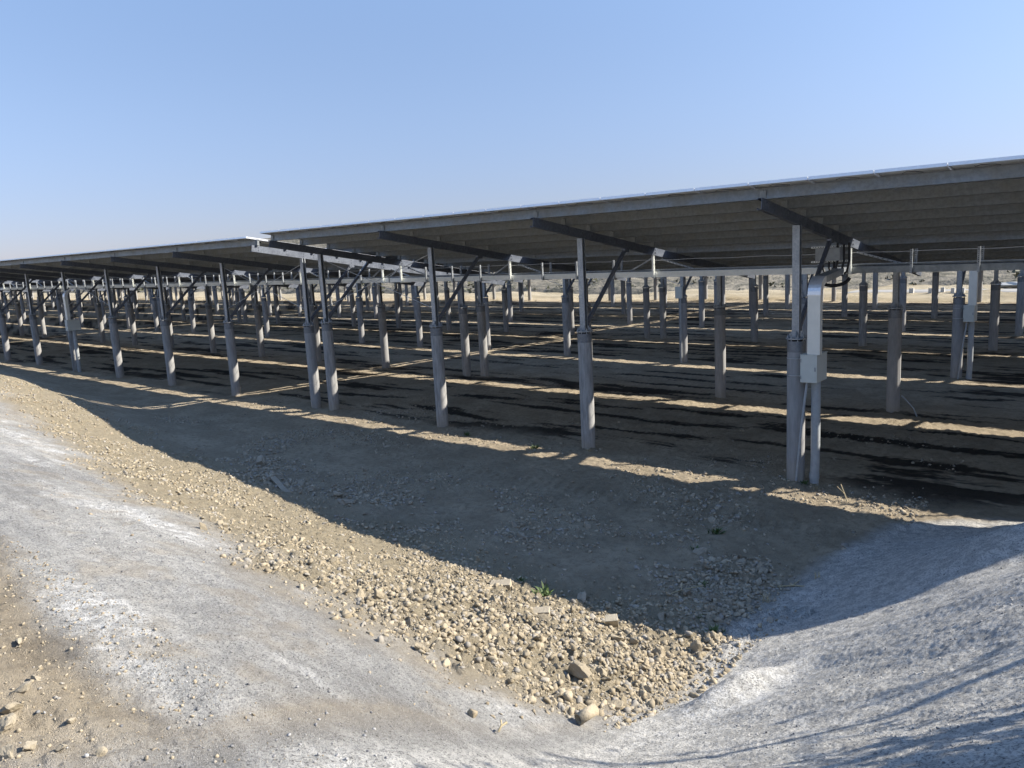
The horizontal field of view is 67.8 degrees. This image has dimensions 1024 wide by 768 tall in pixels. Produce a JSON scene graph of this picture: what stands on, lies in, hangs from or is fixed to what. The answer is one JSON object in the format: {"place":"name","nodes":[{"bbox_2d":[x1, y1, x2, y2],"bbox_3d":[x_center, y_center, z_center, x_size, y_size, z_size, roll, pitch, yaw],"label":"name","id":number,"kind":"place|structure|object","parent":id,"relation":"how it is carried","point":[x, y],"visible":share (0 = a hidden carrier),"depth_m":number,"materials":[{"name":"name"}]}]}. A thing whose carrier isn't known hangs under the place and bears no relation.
{"place":"outdoors","nodes":[
{"label":"outdoors","id":0,"kind":"place"},
{"bbox_2d":[0,238,1021,294],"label":"hillside","id":1,"kind":"structure","parent":0,"point":[737,282],"depth_m":81.52,"materials":[{"name":"soil"}]},
{"bbox_2d":[74,240,1023,293],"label":"scrub","id":2,"kind":"object","parent":1,"relation":"on","point":[770,284],"visible":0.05,"depth_m":88.08,"materials":[{"name":"green plant"}]},
{"bbox_2d":[0,284,1023,767],"bbox_3d":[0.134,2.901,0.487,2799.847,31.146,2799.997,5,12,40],"label":"ground","id":3,"kind":"structure","parent":0,"point":[652,390],"depth_m":10.20,"materials":[{"name":"gravel"}]},
{"bbox_2d":[0,744,14,758],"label":"stone","id":4,"kind":"object","parent":3,"relation":"on","point":[6,751],"visible":1,"depth_m":2.93,"materials":[{"name":"stone"}]},
{"bbox_2d":[0,713,16,733],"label":"stone","id":5,"kind":"object","parent":3,"relation":"on","point":[8,722],"visible":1,"depth_m":3.12,"materials":[{"name":"stone"}]},
{"bbox_2d":[0,702,23,713],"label":"stone","id":6,"kind":"object","parent":3,"relation":"on","point":[10,707],"visible":1,"depth_m":3.21,"materials":[{"name":"stone"}]},
{"bbox_2d":[15,638,21,643],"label":"stone","id":7,"kind":"object","parent":3,"relation":"on","point":[19,640],"visible":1,"depth_m":3.87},
{"bbox_2d":[14,681,31,692],"bbox_3d":[-2.156,1.344,3.373,0.083,0.043,0.064,-24,-8,-16],"label":"stone","id":8,"kind":"object","parent":3,"relation":"on","point":[24,687],"visible":1,"depth_m":3.35,"materials":[{"name":"stone"}]},
{"bbox_2d":[2,290,54,304],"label":"solar table","id":9,"kind":"object","parent":3,"relation":"on","point":[11,293],"visible":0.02,"depth_m":122.40,"materials":[{"name":"metal"}]},
{"bbox_2d":[0,291,58,314],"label":"solar table","id":10,"kind":"object","parent":3,"relation":"on","point":[42,299],"visible":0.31,"depth_m":89.65,"materials":[{"name":"metal"}]},
{"bbox_2d":[8,291,50,300],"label":"solar table","id":11,"kind":"object","parent":3,"relation":"on","point":[24,295],"depth_m":155.00,"materials":[{"name":"metal"}]},
{"bbox_2d":[22,740,37,750],"bbox_3d":[-1.905,1.434,3.012,0.033,0.052,0.077,-5,9,-11],"label":"stone","id":12,"kind":"object","parent":3,"relation":"on","point":[29,745],"visible":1,"depth_m":3.00,"materials":[{"name":"stone"}]},
{"bbox_2d":[30,675,40,680],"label":"stone","id":13,"kind":"object","parent":3,"relation":"on","point":[36,677],"visible":0.91,"depth_m":3.51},
{"bbox_2d":[0,281,97,339],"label":"solar table","id":14,"kind":"object","parent":3,"relation":"on","point":[41,318],"visible":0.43,"depth_m":54.20,"materials":[{"name":"metal"}]},
{"bbox_2d":[54,743,67,751],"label":"stone","id":15,"kind":"object","parent":3,"relation":"on","point":[60,746],"visible":1,"depth_m":3.01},
{"bbox_2d":[12,290,122,301],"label":"solar table","id":16,"kind":"object","parent":3,"relation":"on","point":[121,292],"depth_m":132.01,"materials":[{"name":"metal"}]},
{"bbox_2d":[66,717,75,723],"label":"stone","id":17,"kind":"object","parent":3,"relation":"on","point":[70,720],"visible":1,"depth_m":3.20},
{"bbox_2d":[3,289,169,311],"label":"solar table","id":18,"kind":"object","parent":3,"relation":"on","point":[53,300],"visible":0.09,"depth_m":101.57,"materials":[{"name":"metal"}]},
{"bbox_2d":[95,746,107,756],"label":"stone","id":19,"kind":"object","parent":3,"relation":"on","point":[101,751],"visible":0.97,"depth_m":3.02,"materials":[{"name":"stone"}]},
{"bbox_2d":[3,287,241,331],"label":"solar table","id":20,"kind":"object","parent":3,"relation":"on","point":[59,300],"visible":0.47,"depth_m":66.08,"materials":[{"name":"metal"}]},
{"bbox_2d":[0,534,338,767],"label":"crumbs","id":21,"kind":"object","parent":3,"relation":"on","point":[133,709],"visible":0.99,"depth_m":3.84,"materials":[{"name":"stone"}]},
{"bbox_2d":[92,286,258,303],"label":"solar table","id":22,"kind":"object","parent":3,"relation":"on","point":[175,290],"depth_m":107.71,"materials":[{"name":"metal"}]},
{"bbox_2d":[199,522,207,529],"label":"clod","id":23,"kind":"object","parent":3,"relation":"on","point":[203,526],"visible":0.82,"depth_m":7.97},
{"bbox_2d":[112,283,363,316],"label":"solar table","id":24,"kind":"object","parent":3,"relation":"on","point":[299,299],"visible":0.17,"depth_m":73.08,"materials":[{"name":"metal"}]},
{"bbox_2d":[0,236,504,408],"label":"solar table","id":25,"kind":"object","parent":3,"relation":"on","point":[237,257],"visible":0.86,"depth_m":28.99,"materials":[{"name":"metal"}]},
{"bbox_2d":[63,290,81,371],"bbox_3d":[-19.659,-2.322,34.053,0.654,3.764,0.560,5,12,40],"label":"cable riser","id":26,"kind":"object","parent":25,"relation":"attached to","point":[73,325],"visible":0.98,"depth_m":33.87,"materials":[{"name":"metal"}]},
{"bbox_2d":[0,269,408,289],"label":"cable tray","id":27,"kind":"object","parent":25,"relation":"hanging from","point":[348,280],"visible":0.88,"depth_m":31.30,"materials":[{"name":"metal"}]},
{"bbox_2d":[256,455,264,465],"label":"stone","id":28,"kind":"object","parent":3,"relation":"on","point":[260,460],"visible":0.83,"depth_m":16.21,"materials":[{"name":"stone"}]},
{"bbox_2d":[270,476,288,491],"bbox_3d":[-4.297,1.874,14.097,0.100,0.032,1.100,-11,15,-28],"label":"board","id":29,"kind":"object","parent":3,"relation":"on","point":[277,482],"visible":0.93,"depth_m":14.12,"materials":[{"name":"grey wood"}]},
{"bbox_2d":[306,487,315,491],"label":"stone","id":30,"kind":"object","parent":3,"relation":"on","point":[311,489],"visible":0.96,"depth_m":13.99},
{"bbox_2d":[318,576,329,581],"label":"clod","id":31,"kind":"object","parent":3,"relation":"on","point":[324,579],"visible":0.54,"depth_m":6.66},
{"bbox_2d":[329,558,336,563],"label":"clod","id":32,"kind":"object","parent":3,"relation":"on","point":[333,560],"visible":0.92,"depth_m":7.87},
{"bbox_2d":[212,282,456,305],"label":"solar table","id":33,"kind":"object","parent":3,"relation":"on","point":[370,294],"visible":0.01,"depth_m":82.14,"materials":[{"name":"metal"}]},
{"bbox_2d":[333,491,343,495],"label":"stone","id":34,"kind":"object","parent":3,"relation":"on","point":[337,494],"visible":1,"depth_m":13.64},
{"bbox_2d":[342,608,349,614],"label":"clod","id":35,"kind":"object","parent":3,"relation":"on","point":[345,611],"visible":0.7,"depth_m":5.70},
{"bbox_2d":[338,499,354,505],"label":"stone","id":36,"kind":"object","parent":3,"relation":"on","point":[343,502],"visible":0.98,"depth_m":13.30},
{"bbox_2d":[356,588,364,596],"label":"clod","id":37,"kind":"object","parent":3,"relation":"on","point":[359,592],"visible":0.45,"depth_m":6.39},
{"bbox_2d":[366,601,373,606],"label":"clod","id":38,"kind":"object","parent":3,"relation":"on","point":[370,603],"visible":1,"depth_m":6.13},
{"bbox_2d":[374,589,383,598],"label":"clod","id":39,"kind":"object","parent":3,"relation":"on","point":[378,594],"visible":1,"depth_m":6.30,"materials":[{"name":"soil"}]},
{"bbox_2d":[0,376,796,731],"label":"stones","id":40,"kind":"object","parent":3,"relation":"on","point":[560,704],"visible":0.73,"depth_m":7.26,"materials":[{"name":"stone"}]},
{"bbox_2d":[156,248,649,355],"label":"solar table","id":41,"kind":"object","parent":3,"relation":"on","point":[568,315],"visible":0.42,"depth_m":40.33,"materials":[{"name":"metal"}]},
{"bbox_2d":[406,618,413,625],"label":"clod","id":42,"kind":"object","parent":3,"relation":"on","point":[409,621],"visible":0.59,"depth_m":6.02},
{"bbox_2d":[415,642,427,651],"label":"clod","id":43,"kind":"object","parent":3,"relation":"on","point":[418,645],"visible":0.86,"depth_m":5.44,"materials":[{"name":"soil"}]},
{"bbox_2d":[486,625,496,636],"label":"clod","id":44,"kind":"object","parent":3,"relation":"on","point":[491,630],"visible":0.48,"depth_m":6.61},
{"bbox_2d":[489,595,498,604],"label":"clod","id":45,"kind":"object","parent":3,"relation":"on","point":[493,598],"visible":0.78,"depth_m":7.71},
{"bbox_2d":[493,632,502,638],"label":"clod","id":46,"kind":"object","parent":3,"relation":"on","point":[500,635],"visible":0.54,"depth_m":6.59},
{"bbox_2d":[490,579,511,589],"bbox_3d":[-0.136,2.466,9.340,0.266,0.079,0.143,-7,17,12],"label":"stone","id":47,"kind":"object","parent":3,"relation":"on","point":[507,583],"visible":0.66,"depth_m":9.32,"materials":[{"name":"stone"}]},
{"bbox_2d":[497,720,506,731],"bbox_3d":[-0.066,2.088,4.658,0.076,0.057,0.035,-11,12,-39],"label":"stick","id":48,"kind":"object","parent":3,"relation":"on","point":[501,725],"visible":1,"depth_m":4.65,"materials":[{"name":"wood"}]},
{"bbox_2d":[502,666,513,672],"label":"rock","id":49,"kind":"object","parent":3,"relation":"on","point":[510,669],"visible":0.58,"depth_m":5.81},
{"bbox_2d":[48,388,972,636],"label":"pebbles","id":50,"kind":"object","parent":3,"relation":"on","point":[735,586],"visible":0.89,"depth_m":12.47,"materials":[{"name":"stone"}]},
{"bbox_2d":[509,684,515,690],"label":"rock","id":51,"kind":"object","parent":3,"relation":"on","point":[512,686],"visible":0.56,"depth_m":5.58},
{"bbox_2d":[179,424,848,621],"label":"pebbles","id":52,"kind":"object","parent":3,"relation":"on","point":[719,617],"visible":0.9,"depth_m":12.34,"materials":[{"name":"gravel"}]},
{"bbox_2d":[511,674,519,679],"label":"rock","id":53,"kind":"object","parent":3,"relation":"on","point":[515,676],"visible":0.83,"depth_m":5.75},
{"bbox_2d":[517,632,525,638],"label":"clod","id":54,"kind":"object","parent":3,"relation":"on","point":[520,635],"visible":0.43,"depth_m":6.78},
{"bbox_2d":[302,272,751,327],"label":"solar table","id":55,"kind":"object","parent":3,"relation":"on","point":[629,304],"visible":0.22,"depth_m":51.48,"materials":[{"name":"metal"}]},
{"bbox_2d":[528,642,535,650],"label":"clod","id":56,"kind":"object","parent":3,"relation":"on","point":[532,645],"visible":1,"depth_m":6.57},
{"bbox_2d":[533,673,540,679],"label":"clod","id":57,"kind":"object","parent":3,"relation":"on","point":[538,676],"visible":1,"depth_m":6.04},
{"bbox_2d":[533,633,542,642],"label":"clod","id":58,"kind":"object","parent":3,"relation":"on","point":[539,637],"visible":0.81,"depth_m":6.81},
{"bbox_2d":[532,606,549,615],"bbox_3d":[0.286,2.370,7.897,0.223,0.072,0.122,-7,17,10],"label":"brick","id":59,"kind":"object","parent":3,"relation":"on","point":[542,610],"visible":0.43,"depth_m":7.87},
{"bbox_2d":[531,581,552,596],"bbox_3d":[0.360,2.471,9.089,0.304,0.157,0.257,-3,9,0],"label":"weed","id":60,"kind":"object","parent":3,"relation":"on","point":[545,591],"visible":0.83,"depth_m":9.10,"materials":[{"name":"green plant"}]},
{"bbox_2d":[536,613,550,620],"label":"clod","id":61,"kind":"object","parent":3,"relation":"on","point":[543,616],"visible":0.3,"depth_m":7.51,"materials":[{"name":"soil"}]},
{"bbox_2d":[550,696,557,703],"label":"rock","id":62,"kind":"object","parent":3,"relation":"on","point":[553,699],"visible":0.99,"depth_m":5.61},
{"bbox_2d":[553,663,560,668],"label":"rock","id":63,"kind":"object","parent":3,"relation":"on","point":[557,666],"visible":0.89,"depth_m":6.32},
{"bbox_2d":[566,661,591,678],"bbox_3d":[0.562,2.366,6.307,0.227,0.135,0.116,12,16,38],"label":"rock","id":64,"kind":"object","parent":3,"relation":"on","point":[577,669],"visible":1,"depth_m":6.27,"materials":[{"name":"stone"}]},
{"bbox_2d":[576,703,586,708],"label":"clod","id":65,"kind":"object","parent":3,"relation":"on","point":[583,705],"visible":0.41,"depth_m":5.77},
{"bbox_2d":[577,591,586,602],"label":"stone","id":66,"kind":"object","parent":3,"relation":"on","point":[581,596],"visible":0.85,"depth_m":9.12,"materials":[{"name":"stone"}]},
{"bbox_2d":[579,618,588,623],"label":"clod","id":67,"kind":"object","parent":3,"relation":"on","point":[586,620],"visible":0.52,"depth_m":7.96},
{"bbox_2d":[574,703,598,724],"bbox_3d":[0.534,2.360,5.444,0.160,0.084,0.084,-16,15,-33],"label":"stone","id":68,"kind":"object","parent":3,"relation":"on","point":[587,713],"visible":1,"depth_m":5.42,"materials":[{"name":"stone"}]},
{"bbox_2d":[584,521,591,528],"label":"stone","id":69,"kind":"object","parent":3,"relation":"on","point":[587,524],"visible":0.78,"depth_m":11.90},
{"bbox_2d":[596,667,606,676],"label":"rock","id":70,"kind":"object","parent":3,"relation":"on","point":[601,671],"visible":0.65,"depth_m":6.46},
{"bbox_2d":[602,677,611,680],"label":"clod","id":71,"kind":"object","parent":3,"relation":"on","point":[606,678],"visible":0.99,"depth_m":6.38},
{"bbox_2d":[603,680,612,686],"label":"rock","id":72,"kind":"object","parent":3,"relation":"on","point":[609,683],"visible":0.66,"depth_m":6.36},
{"bbox_2d":[605,614,618,627],"bbox_3d":[1.081,2.571,8.258,0.142,0.133,0.092,-8,37,7],"label":"brick","id":73,"kind":"object","parent":3,"relation":"on","point":[611,619],"visible":0.89,"depth_m":8.21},
{"bbox_2d":[607,699,623,709],"bbox_3d":[0.812,2.547,5.988,0.161,0.127,0.100,-30,9,25],"label":"clod","id":74,"kind":"object","parent":3,"relation":"on","point":[618,703],"visible":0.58,"depth_m":5.97,"materials":[{"name":"stone"}]},
{"bbox_2d":[608,634,625,641],"bbox_3d":[0.994,2.455,7.306,0.193,0.122,0.096,2,11,30],"label":"clod","id":75,"kind":"object","parent":3,"relation":"on","point":[616,638],"visible":0.69,"depth_m":7.26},
{"bbox_2d":[411,272,823,308],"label":"solar table","id":76,"kind":"object","parent":3,"relation":"on","point":[611,293],"visible":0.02,"depth_m":58.44,"materials":[{"name":"metal"}]},
{"bbox_2d":[617,686,625,691],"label":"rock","id":77,"kind":"object","parent":3,"relation":"on","point":[621,689],"visible":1,"depth_m":6.29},
{"bbox_2d":[619,694,626,703],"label":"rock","id":78,"kind":"object","parent":3,"relation":"on","point":[622,698],"visible":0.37,"depth_m":6.08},
{"bbox_2d":[624,654,632,661],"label":"clod","id":79,"kind":"object","parent":3,"relation":"on","point":[628,656],"visible":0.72,"depth_m":6.90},
{"bbox_2d":[260,155,1023,481],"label":"solar table","id":80,"kind":"object","parent":3,"relation":"on","point":[963,208],"visible":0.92,"depth_m":15.93,"materials":[{"name":"metal"}]},
{"bbox_2d":[389,254,832,282],"bbox_3d":[1.355,-3.050,20.216,13.890,0.648,0.432,5,12,40],"label":"cable tray","id":81,"kind":"object","parent":80,"relation":"hanging from","point":[653,272],"visible":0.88,"depth_m":18.98,"materials":[{"name":"metal"}]},
{"bbox_2d":[786,267,846,483],"bbox_3d":[5.996,-0.236,14.440,0.650,3.819,3.342,4,12,38],"label":"cable riser","id":82,"kind":"object","parent":80,"relation":"attached to","point":[813,365],"visible":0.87,"depth_m":13.09,"materials":[{"name":"metal"}]},
{"bbox_2d":[811,242,850,286],"bbox_3d":[6.294,-2.443,15.034,0.715,1.030,0.828,0,10,21],"label":"combiner box","id":83,"kind":"object","parent":80,"relation":"attached to","point":[836,254],"visible":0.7,"depth_m":15.07,"materials":[{"name":"grey plastic"}]},
{"bbox_2d":[814,245,1023,274],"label":"cable tray","id":84,"kind":"object","parent":80,"relation":"hanging from","point":[978,265],"visible":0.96,"depth_m":14.54,"materials":[{"name":"metal"}]},
{"bbox_2d":[644,685,653,693],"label":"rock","id":85,"kind":"object","parent":3,"relation":"on","point":[647,688],"visible":0.88,"depth_m":6.41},
{"bbox_2d":[654,696,662,705],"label":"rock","id":86,"kind":"object","parent":3,"relation":"on","point":[658,701],"visible":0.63,"depth_m":6.20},
{"bbox_2d":[652,647,665,656],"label":"clod","id":87,"kind":"object","parent":3,"relation":"on","point":[657,651],"visible":0.71,"depth_m":7.21,"materials":[{"name":"stone"}]},
{"bbox_2d":[658,612,663,620],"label":"stone","id":88,"kind":"object","parent":3,"relation":"on","point":[660,616],"visible":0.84,"depth_m":8.69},
{"bbox_2d":[663,564,669,569],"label":"stone","id":89,"kind":"object","parent":3,"relation":"on","point":[665,566],"visible":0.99,"depth_m":10.27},
{"bbox_2d":[682,588,690,595],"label":"stone","id":90,"kind":"object","parent":3,"relation":"on","point":[686,592],"visible":0.98,"depth_m":9.30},
{"bbox_2d":[672,584,702,593],"bbox_3d":[2.129,2.551,9.561,0.501,0.060,0.178,-6,10,-17],"label":"stick","id":91,"kind":"object","parent":3,"relation":"on","point":[687,588],"visible":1,"depth_m":9.51,"materials":[{"name":"wood"}]},
{"bbox_2d":[690,640,701,651],"bbox_3d":[1.811,2.578,7.470,0.087,0.163,0.107,-8,11,-30],"label":"clod","id":92,"kind":"object","parent":3,"relation":"on","point":[696,645],"visible":0.79,"depth_m":7.44,"materials":[{"name":"soil"}]},
{"bbox_2d":[692,547,707,555],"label":"stone","id":93,"kind":"object","parent":3,"relation":"on","point":[699,551],"visible":0.99,"depth_m":10.68,"materials":[{"name":"stone"}]},
{"bbox_2d":[696,651,706,657],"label":"clod","id":94,"kind":"object","parent":3,"relation":"on","point":[701,653],"visible":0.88,"depth_m":7.33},
{"bbox_2d":[700,664,705,670],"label":"clod","id":95,"kind":"object","parent":3,"relation":"on","point":[702,668],"visible":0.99,"depth_m":7.05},
{"bbox_2d":[705,671,713,675],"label":"clod","id":96,"kind":"object","parent":3,"relation":"on","point":[709,673],"visible":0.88,"depth_m":6.98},
{"bbox_2d":[708,516,715,523],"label":"stone","id":97,"kind":"object","parent":3,"relation":"on","point":[711,520],"visible":0.95,"depth_m":11.86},
{"bbox_2d":[709,593,719,600],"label":"stone","id":98,"kind":"object","parent":3,"relation":"on","point":[711,596],"visible":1,"depth_m":9.21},
{"bbox_2d":[710,631,719,640],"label":"clod","id":99,"kind":"object","parent":3,"relation":"on","point":[714,635],"visible":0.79,"depth_m":7.76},
{"bbox_2d":[704,624,725,632],"bbox_3d":[2.140,2.622,8.084,0.258,0.118,0.190,-6,10,-18],"label":"weed","id":100,"kind":"object","parent":3,"relation":"on","point":[715,628],"visible":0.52,"depth_m":8.10,"materials":[{"name":"green plant"}]},
{"bbox_2d":[707,527,724,534],"bbox_3d":[3.085,2.209,11.472,0.309,0.126,0.292,5,12,40],"label":"weed","id":101,"kind":"object","parent":3,"relation":"on","point":[716,531],"visible":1,"depth_m":11.45,"materials":[{"name":"green plant"}]},
{"bbox_2d":[756,577,761,585],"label":"stone","id":102,"kind":"object","parent":3,"relation":"on","point":[758,581],"visible":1,"depth_m":9.64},
{"bbox_2d":[759,566,767,573],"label":"stone","id":103,"kind":"object","parent":3,"relation":"on","point":[765,571],"visible":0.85,"depth_m":9.95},
{"bbox_2d":[758,593,770,602],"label":"dry grass","id":104,"kind":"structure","parent":3,"relation":"on","point":[768,599],"depth_m":9.14,"materials":[{"name":"plant"}]},
{"bbox_2d":[579,270,1001,377],"bbox_3d":[19.008,-2.668,22.414,36.381,5.909,10.753,5,12,40],"label":"solar table","id":105,"kind":"object","parent":3,"relation":"on","point":[959,295],"visible":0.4,"depth_m":27.75,"materials":[{"name":"metal"}]},
{"bbox_2d":[675,286,682,362],"bbox_3d":[6.233,-2.122,28.301,0.270,2.985,0.108,5,12,40],"label":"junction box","id":106,"kind":"object","parent":105,"relation":"attached to","point":[678,292],"visible":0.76,"depth_m":28.13,"materials":[{"name":"grey plastic"}]},
{"bbox_2d":[953,271,977,378],"bbox_3d":[13.391,-1.785,22.539,0.654,3.764,0.560,5,12,40],"label":"cable riser","id":107,"kind":"object","parent":105,"relation":"attached to","point":[970,308],"visible":0.79,"depth_m":22.28,"materials":[{"name":"metal"}]},
{"bbox_2d":[778,579,802,586],"bbox_3d":[3.559,2.499,9.529,0.451,0.060,0.162,0,10,17],"label":"stick","id":108,"kind":"object","parent":3,"relation":"on","point":[792,585],"visible":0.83,"depth_m":9.49,"materials":[{"name":"wood"}]},
{"bbox_2d":[714,270,1023,335],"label":"solar table","id":109,"kind":"object","parent":3,"relation":"on","point":[1019,323],"visible":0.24,"depth_m":37.31,"materials":[{"name":"metal"}]},
{"bbox_2d":[831,271,982,308],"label":"solar table","id":110,"kind":"object","parent":3,"relation":"on","point":[875,291],"visible":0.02,"depth_m":48.43,"materials":[{"name":"metal"}]},
{"bbox_2d":[901,396,916,416],"bbox_3d":[9.536,0.527,18.277,0.035,0.486,0.387,-11,12,-40],"label":"conduit stub","id":111,"kind":"object","parent":3,"relation":"on","point":[910,405],"visible":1,"depth_m":18.24,"materials":[{"name":"grey plastic"}]},
{"bbox_2d":[996,282,1016,287],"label":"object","id":112,"kind":"object","parent":3,"relation":"on","point":[1008,284],"visible":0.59,"depth_m":57.63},
{"bbox_2d":[0,0,1023,259],"label":"sky","id":113,"kind":"structure","parent":0,"point":[124,123],"materials":[{"name":"blue"}]},
{"bbox_2d":[848,289,1016,292],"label":"road","id":114,"kind":"structure","parent":0,"point":[926,290],"depth_m":58.94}
]}

